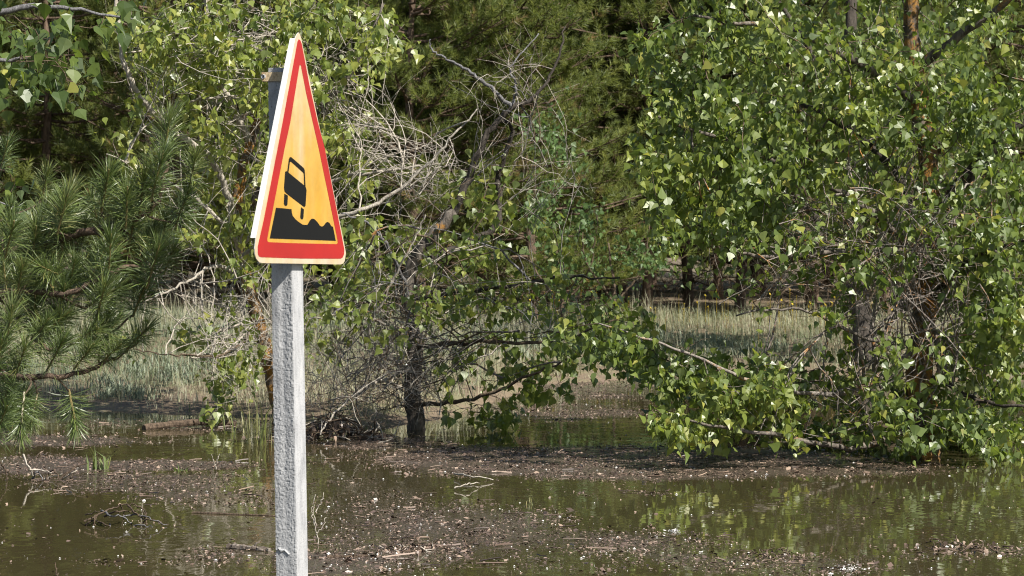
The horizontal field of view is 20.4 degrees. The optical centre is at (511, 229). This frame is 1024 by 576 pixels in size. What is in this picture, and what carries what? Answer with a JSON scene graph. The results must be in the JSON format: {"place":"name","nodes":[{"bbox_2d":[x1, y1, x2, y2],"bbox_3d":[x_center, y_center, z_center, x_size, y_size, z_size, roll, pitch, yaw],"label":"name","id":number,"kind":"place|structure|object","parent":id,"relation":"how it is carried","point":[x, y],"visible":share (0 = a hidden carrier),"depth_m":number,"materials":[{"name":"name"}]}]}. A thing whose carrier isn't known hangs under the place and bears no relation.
{"place":"outdoors","nodes":[
{"label":"outdoors","id":0,"kind":"place"},
{"bbox_2d":[0,377,1023,575],"bbox_3d":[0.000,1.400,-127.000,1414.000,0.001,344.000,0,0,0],"label":"water","id":1,"kind":"structure","parent":0,"point":[857,496],"depth_m":14.52,"materials":[{"name":"brown liquid"}]},
{"bbox_2d":[0,454,87,480],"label":"twig tangle","id":2,"kind":"object","parent":1,"relation":"on","point":[50,471],"visible":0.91,"depth_m":15.86,"materials":[{"name":"grey wood"}]},
{"bbox_2d":[87,446,117,469],"bbox_3d":[-2.406,1.339,16.599,0.185,0.162,0.130,0,0,-38],"label":"marsh weed","id":3,"kind":"object","parent":1,"relation":"on","point":[100,464],"visible":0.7,"depth_m":16.58,"materials":[{"name":"green plant"}]},
{"bbox_2d":[84,503,166,526],"bbox_3d":[-1.833,1.371,13.459,0.412,0.144,0.234,0,0,0],"label":"twig tangle","id":4,"kind":"object","parent":1,"relation":"on","point":[94,517],"visible":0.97,"depth_m":13.43,"materials":[{"name":"wood"}]},
{"bbox_2d":[174,464,187,471],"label":"marsh weed","id":5,"kind":"object","parent":1,"relation":"on","point":[175,469],"visible":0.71,"depth_m":16.46,"materials":[{"name":"green plant"}]},
{"bbox_2d":[142,414,235,429],"bbox_3d":[-2.280,1.366,20.128,0.805,0.115,0.062,0,0,-43],"label":"drift log","id":6,"kind":"object","parent":1,"relation":"on","point":[173,423],"visible":0.73,"depth_m":20.04,"materials":[{"name":"wood"}]},
{"bbox_2d":[192,511,274,515],"bbox_3d":[-1.362,1.396,13.956,0.462,0.019,0.014,0,0,20],"label":"drift log","id":7,"kind":"object","parent":1,"relation":"on","point":[230,513],"visible":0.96,"depth_m":13.96,"materials":[{"name":"wood"}]},
{"bbox_2d":[212,400,272,433],"bbox_3d":[-1.884,1.288,19.510,0.423,0.265,0.418,0,0,27],"label":"reed clump","id":8,"kind":"object","parent":1,"relation":"on","point":[232,428],"visible":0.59,"depth_m":19.58,"materials":[{"name":"green plant"}]},
{"bbox_2d":[226,541,271,551],"bbox_3d":[-1.149,1.385,12.423,0.233,0.057,0.035,0,0,32],"label":"drift log","id":9,"kind":"object","parent":1,"relation":"on","point":[243,547],"visible":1,"depth_m":12.41,"materials":[{"name":"beige wood"}]},
{"bbox_2d":[235,397,273,444],"bbox_3d":[-1.621,1.229,18.583,0.360,0.383,0.325,0,0,27],"label":"reed clump","id":10,"kind":"object","parent":1,"relation":"on","point":[262,433],"visible":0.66,"depth_m":18.55,"materials":[{"name":"green plant"}]},
{"bbox_2d":[311,492,326,543],"bbox_3d":[-0.860,1.286,12.655,0.070,0.230,0.017,0,0,0],"label":"twig","id":11,"kind":"object","parent":1,"relation":"on","point":[314,521],"visible":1,"depth_m":12.65,"materials":[{"name":"beige wood"}]},
{"bbox_2d":[242,401,406,442],"bbox_3d":[-1.259,1.298,19.056,1.111,0.298,0.891,0,0,0],"label":"flood wrack","id":12,"kind":"object","parent":1,"relation":"on","point":[339,428],"visible":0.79,"depth_m":18.98,"materials":[{"name":"brown wood"}]},
{"bbox_2d":[326,553,367,557],"bbox_3d":[-0.705,1.393,12.138,0.182,0.028,0.024,0,0,-10],"label":"drift log","id":13,"kind":"object","parent":1,"relation":"on","point":[340,556],"visible":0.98,"depth_m":12.13,"materials":[{"name":"wood"}]},
{"bbox_2d":[364,536,472,555],"bbox_3d":[-0.405,1.386,12.428,0.477,0.060,0.485,0,0,0],"label":"flood wrack","id":14,"kind":"object","parent":1,"relation":"on","point":[424,548],"visible":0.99,"depth_m":12.39,"materials":[{"name":"plant"}]},
{"bbox_2d":[463,533,481,550],"bbox_3d":[-0.176,1.381,12.401,0.085,0.113,0.019,0,0,-5],"label":"floating twig","id":15,"kind":"object","parent":1,"relation":"on","point":[470,542],"visible":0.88,"depth_m":12.40,"materials":[{"name":"wood"}]},
{"bbox_2d":[453,473,493,487],"bbox_3d":[-0.217,1.378,15.661,0.229,0.030,0.818,0,0,0],"label":"floating twig","id":16,"kind":"object","parent":1,"relation":"on","point":[459,474],"visible":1,"depth_m":15.79,"materials":[{"name":"beige wood"}]},
{"bbox_2d":[0,418,976,573],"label":"stick litter","id":17,"kind":"object","parent":1,"relation":"on","point":[626,447],"visible":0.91,"depth_m":16.24,"materials":[{"name":"brown wood"}]},
{"bbox_2d":[2,414,1009,575],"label":"poplar fluff litter","id":18,"kind":"object","parent":1,"relation":"on","point":[328,553],"visible":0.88,"depth_m":13.28,"materials":[{"name":"white plant"}]},
{"bbox_2d":[0,376,1023,575],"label":"floating debris","id":19,"kind":"object","parent":1,"relation":"on","point":[602,569],"visible":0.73,"depth_m":15.77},
{"bbox_2d":[495,445,560,456],"bbox_3d":[0.090,1.383,17.773,0.366,0.057,0.625,0,0,16],"label":"flood wrack","id":20,"kind":"object","parent":1,"relation":"on","point":[537,453],"visible":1,"depth_m":17.77,"materials":[{"name":"brown wood"}]},
{"bbox_2d":[664,528,683,532],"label":"fluff clump","id":21,"kind":"object","parent":1,"relation":"on","point":[673,530],"visible":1,"depth_m":13.14,"materials":[{"name":"white plant"}]},
{"bbox_2d":[739,547,816,562],"bbox_3d":[1.141,1.391,12.172,0.319,0.043,0.447,0,0,0],"label":"flood wrack","id":22,"kind":"object","parent":1,"relation":"on","point":[784,553],"visible":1,"depth_m":12.19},
{"bbox_2d":[828,564,869,571],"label":"fluff clump","id":23,"kind":"object","parent":1,"relation":"on","point":[849,567],"visible":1,"depth_m":11.67,"materials":[{"name":"white plant"}]},
{"bbox_2d":[894,535,1020,556],"bbox_3d":[1.986,1.391,12.452,0.564,0.053,0.597,0,0,-41],"label":"flood wrack","id":24,"kind":"object","parent":1,"relation":"on","point":[974,549],"visible":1,"depth_m":12.42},
{"bbox_2d":[0,236,1023,428],"bbox_3d":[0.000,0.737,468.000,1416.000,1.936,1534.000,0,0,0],"label":"ground","id":25,"kind":"structure","parent":0,"point":[168,406],"depth_m":26.79,"materials":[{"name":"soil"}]},
{"bbox_2d":[0,121,42,187],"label":"pine tree","id":26,"kind":"object","parent":25,"relation":"on","point":[23,132],"visible":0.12,"depth_m":38.51,"materials":[{"name":"green plant"}]},
{"bbox_2d":[0,0,86,288],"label":"pine tree","id":27,"kind":"object","parent":25,"relation":"on","point":[52,149],"visible":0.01,"depth_m":40.71,"materials":[{"name":"green plant"}]},
{"bbox_2d":[0,0,101,290],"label":"pine tree","id":28,"kind":"object","parent":25,"relation":"on","point":[17,116],"visible":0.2,"depth_m":35.41,"materials":[{"name":"green plant"}]},
{"bbox_2d":[0,10,103,200],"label":"pine tree","id":29,"kind":"object","parent":25,"relation":"on","point":[32,127],"visible":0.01,"depth_m":45.56,"materials":[{"name":"green plant"}]},
{"bbox_2d":[8,2,134,280],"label":"pine tree","id":30,"kind":"object","parent":25,"relation":"on","point":[53,148],"depth_m":46.60,"materials":[{"name":"green plant"}]},
{"bbox_2d":[0,0,144,230],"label":"poplar tree","id":31,"kind":"object","parent":25,"relation":"on","point":[53,70],"visible":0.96,"depth_m":14.17,"materials":[{"name":"green plant"}]},
{"bbox_2d":[0,0,185,304],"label":"pine tree","id":32,"kind":"object","parent":25,"relation":"on","point":[47,121],"visible":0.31,"depth_m":36.41,"materials":[{"name":"green plant"}]},
{"bbox_2d":[3,10,187,286],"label":"pine tree","id":33,"kind":"object","parent":25,"relation":"on","point":[59,155],"depth_m":46.11,"materials":[{"name":"green plant"}]},
{"bbox_2d":[0,0,207,302],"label":"pine tree","id":34,"kind":"object","parent":25,"relation":"on","point":[91,22],"visible":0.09,"depth_m":37.94,"materials":[{"name":"green plant"}]},
{"bbox_2d":[0,95,214,453],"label":"pine tree","id":35,"kind":"object","parent":25,"relation":"on","point":[33,261],"visible":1,"depth_m":10.19,"materials":[{"name":"green plant"}]},
{"bbox_2d":[0,0,240,296],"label":"pine tree","id":36,"kind":"object","parent":25,"relation":"on","point":[167,277],"visible":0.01,"depth_m":40.57,"materials":[{"name":"green plant"}]},
{"bbox_2d":[6,0,240,303],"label":"pine tree","id":37,"kind":"object","parent":25,"relation":"on","point":[77,126],"visible":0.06,"depth_m":37.64,"materials":[{"name":"green plant"}]},
{"bbox_2d":[31,0,284,309],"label":"pine tree","id":38,"kind":"object","parent":25,"relation":"on","point":[75,146],"visible":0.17,"depth_m":34.85,"materials":[{"name":"green plant"}]},
{"bbox_2d":[5,0,327,290],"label":"pine tree","id":39,"kind":"object","parent":25,"relation":"on","point":[118,117],"depth_m":44.36,"materials":[{"name":"green plant"}]},
{"bbox_2d":[60,0,393,301],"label":"pine tree","id":40,"kind":"object","parent":25,"relation":"on","point":[198,270],"depth_m":39.20,"materials":[{"name":"green plant"}]},
{"bbox_2d":[73,0,399,290],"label":"pine tree","id":41,"kind":"object","parent":25,"relation":"on","point":[327,105],"depth_m":45.57,"materials":[{"name":"green plant"}]},
{"bbox_2d":[103,0,434,308],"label":"pine tree","id":42,"kind":"object","parent":25,"relation":"on","point":[330,51],"visible":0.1,"depth_m":34.06,"materials":[{"name":"green plant"}]},
{"bbox_2d":[94,0,476,429],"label":"poplar tree","id":43,"kind":"object","parent":25,"relation":"on","point":[217,69],"visible":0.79,"depth_m":20.49,"materials":[{"name":"green plant"}]},
{"bbox_2d":[250,32,345,575],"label":"road sign","id":44,"kind":"object","parent":25,"relation":"on","point":[296,225],"visible":1,"depth_m":9.68,"materials":[{"name":"metal"},{"name":"paint"}]},
{"bbox_2d":[188,0,467,289],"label":"pine tree","id":45,"kind":"object","parent":25,"relation":"on","point":[406,12],"visible":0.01,"depth_m":40.92,"materials":[{"name":"green plant"}]},
{"bbox_2d":[210,8,464,280],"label":"pine tree","id":46,"kind":"object","parent":25,"relation":"on","point":[379,152],"depth_m":47.31,"materials":[{"name":"green plant"}]},
{"bbox_2d":[205,0,473,303],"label":"pine tree","id":47,"kind":"object","parent":25,"relation":"on","point":[319,273],"visible":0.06,"depth_m":35.12,"materials":[{"name":"green plant"}]},
{"bbox_2d":[4,304,824,399],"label":"wormwood undergrowth","id":48,"kind":"object","parent":25,"relation":"on","point":[141,391],"visible":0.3,"depth_m":25.19,"materials":[{"name":"green plant"}]},
{"bbox_2d":[250,0,592,312],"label":"pine tree","id":49,"kind":"object","parent":25,"relation":"on","point":[489,15],"visible":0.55,"depth_m":32.84,"materials":[{"name":"green plant"}]},
{"bbox_2d":[331,1,594,297],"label":"pine tree","id":50,"kind":"object","parent":25,"relation":"on","point":[438,288],"visible":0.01,"depth_m":39.74,"materials":[{"name":"green plant"}]},
{"bbox_2d":[268,26,665,434],"bbox_3d":[-0.304,0.121,19.450,2.770,3.109,2.082,0,0,0],"label":"poplar tree","id":51,"kind":"object","parent":25,"relation":"on","point":[413,327],"visible":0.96,"depth_m":19.25,"materials":[{"name":"green plant"}]},
{"bbox_2d":[371,17,618,282],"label":"pine tree","id":52,"kind":"object","parent":25,"relation":"on","point":[453,158],"depth_m":48.02,"materials":[{"name":"green plant"}]},
{"bbox_2d":[327,0,669,306],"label":"pine tree","id":53,"kind":"object","parent":25,"relation":"on","point":[571,68],"visible":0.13,"depth_m":34.16,"materials":[{"name":"green plant"}]},
{"bbox_2d":[0,7,1003,280],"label":"woods","id":54,"kind":"object","parent":25,"relation":"on","point":[636,275],"depth_m":56.06,"materials":[{"name":"green plant"}]},
{"bbox_2d":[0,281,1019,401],"bbox_3d":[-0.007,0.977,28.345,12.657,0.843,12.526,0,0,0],"label":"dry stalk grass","id":55,"kind":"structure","parent":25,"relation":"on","point":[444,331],"depth_m":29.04,"materials":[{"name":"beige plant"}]},
{"bbox_2d":[373,0,711,318],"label":"pine tree","id":56,"kind":"object","parent":25,"relation":"on","point":[551,13],"visible":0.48,"depth_m":33.20,"materials":[{"name":"green plant"}]},
{"bbox_2d":[398,1,697,299],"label":"pine tree","id":57,"kind":"object","parent":25,"relation":"on","point":[635,186],"visible":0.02,"depth_m":39.97,"materials":[{"name":"green plant"}]},
{"bbox_2d":[417,0,684,309],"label":"pine tree","id":58,"kind":"object","parent":25,"relation":"on","point":[618,148],"visible":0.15,"depth_m":35.96,"materials":[{"name":"green plant"}]},
{"bbox_2d":[505,86,619,331],"bbox_3d":[0.538,-0.187,30.522,1.228,2.693,1.544,0,0,0],"label":"shrub","id":59,"kind":"object","parent":25,"relation":"on","point":[582,222],"visible":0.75,"depth_m":30.47,"materials":[{"name":"green plant"}]},
{"bbox_2d":[394,0,795,292],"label":"pine tree","id":60,"kind":"object","parent":25,"relation":"on","point":[595,196],"depth_m":44.85,"materials":[{"name":"green plant"}]},
{"bbox_2d":[472,0,731,306],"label":"pine tree","id":61,"kind":"object","parent":25,"relation":"on","point":[614,30],"visible":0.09,"depth_m":36.75,"materials":[{"name":"green plant"}]},
{"bbox_2d":[582,223,684,317],"bbox_3d":[1.348,0.505,31.474,1.166,1.302,1.496,0,0,0],"label":"shrub","id":62,"kind":"object","parent":25,"relation":"on","point":[643,250],"visible":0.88,"depth_m":31.45,"materials":[{"name":"green plant"}]},
{"bbox_2d":[556,0,713,303],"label":"pine tree","id":63,"kind":"object","parent":25,"relation":"on","point":[621,211],"visible":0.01,"depth_m":39.49,"materials":[{"name":"green plant"}]},
{"bbox_2d":[554,30,719,288],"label":"pine tree","id":64,"kind":"object","parent":25,"relation":"on","point":[655,275],"depth_m":47.45,"materials":[{"name":"green plant"}]},
{"bbox_2d":[507,0,767,311],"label":"pine tree","id":65,"kind":"object","parent":25,"relation":"on","point":[642,16],"visible":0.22,"depth_m":35.69,"materials":[{"name":"green plant"}]},
{"bbox_2d":[424,288,896,343],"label":"wildflowers undergrowth","id":66,"kind":"object","parent":25,"relation":"on","point":[716,314],"visible":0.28,"depth_m":31.72,"materials":[{"name":"green plant"}]},
{"bbox_2d":[552,0,778,307],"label":"pine tree","id":67,"kind":"object","parent":25,"relation":"on","point":[687,291],"visible":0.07,"depth_m":37.23,"materials":[{"name":"green plant"}]},
{"bbox_2d":[610,0,793,301],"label":"pine tree","id":68,"kind":"object","parent":25,"relation":"on","point":[718,283],"visible":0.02,"depth_m":41.20,"materials":[{"name":"green plant"}]},
{"bbox_2d":[583,0,841,311],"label":"pine tree","id":69,"kind":"object","parent":25,"relation":"on","point":[740,302],"visible":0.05,"depth_m":36.27,"materials":[{"name":"green plant"}]},
{"bbox_2d":[588,9,916,293],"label":"pine tree","id":70,"kind":"object","parent":25,"relation":"on","point":[759,271],"visible":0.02,"depth_m":44.57,"materials":[{"name":"green plant"}]},
{"bbox_2d":[539,0,1023,466],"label":"poplar tree","id":71,"kind":"object","parent":25,"relation":"on","point":[739,401],"visible":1,"depth_m":16.99,"materials":[{"name":"green plant"}]},
{"bbox_2d":[704,0,867,299],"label":"pine tree","id":72,"kind":"object","parent":25,"relation":"on","point":[810,219],"depth_m":40.48,"materials":[{"name":"green plant"}]},
{"bbox_2d":[663,0,940,314],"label":"pine tree","id":73,"kind":"object","parent":25,"relation":"on","point":[824,16],"visible":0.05,"depth_m":35.43,"materials":[{"name":"green plant"}]},
{"bbox_2d":[626,0,1023,367],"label":"poplar tree","id":74,"kind":"object","parent":25,"relation":"on","point":[855,19],"visible":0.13,"depth_m":27.97,"materials":[{"name":"green plant"}]},
{"bbox_2d":[729,3,988,288],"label":"pine tree","id":75,"kind":"object","parent":25,"relation":"on","point":[825,282],"depth_m":47.51,"materials":[{"name":"green plant"}]},
{"bbox_2d":[732,0,1023,315],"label":"pine tree","id":76,"kind":"object","parent":25,"relation":"on","point":[836,9],"visible":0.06,"depth_m":34.29,"materials":[{"name":"green plant"}]},
{"bbox_2d":[765,1,1022,285],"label":"pine tree","id":77,"kind":"object","parent":25,"relation":"on","point":[892,184],"depth_m":45.78,"materials":[{"name":"green plant"}]},
{"bbox_2d":[830,0,1023,284],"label":"pine tree","id":78,"kind":"object","parent":25,"relation":"on","point":[1007,60],"visible":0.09,"depth_m":34.86,"materials":[{"name":"green plant"}]},
{"bbox_2d":[831,0,1023,297],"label":"pine tree","id":79,"kind":"object","parent":25,"relation":"on","point":[938,151],"depth_m":40.55,"materials":[{"name":"green plant"}]},
{"bbox_2d":[883,0,1023,287],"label":"pine tree","id":80,"kind":"object","parent":25,"relation":"on","point":[1020,143],"visible":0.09,"depth_m":34.76,"materials":[{"name":"green plant"}]},
{"bbox_2d":[897,2,1023,278],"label":"pine tree","id":81,"kind":"object","parent":25,"relation":"on","point":[1022,14],"visible":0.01,"depth_m":39.41,"materials":[{"name":"green plant"}]}
]}

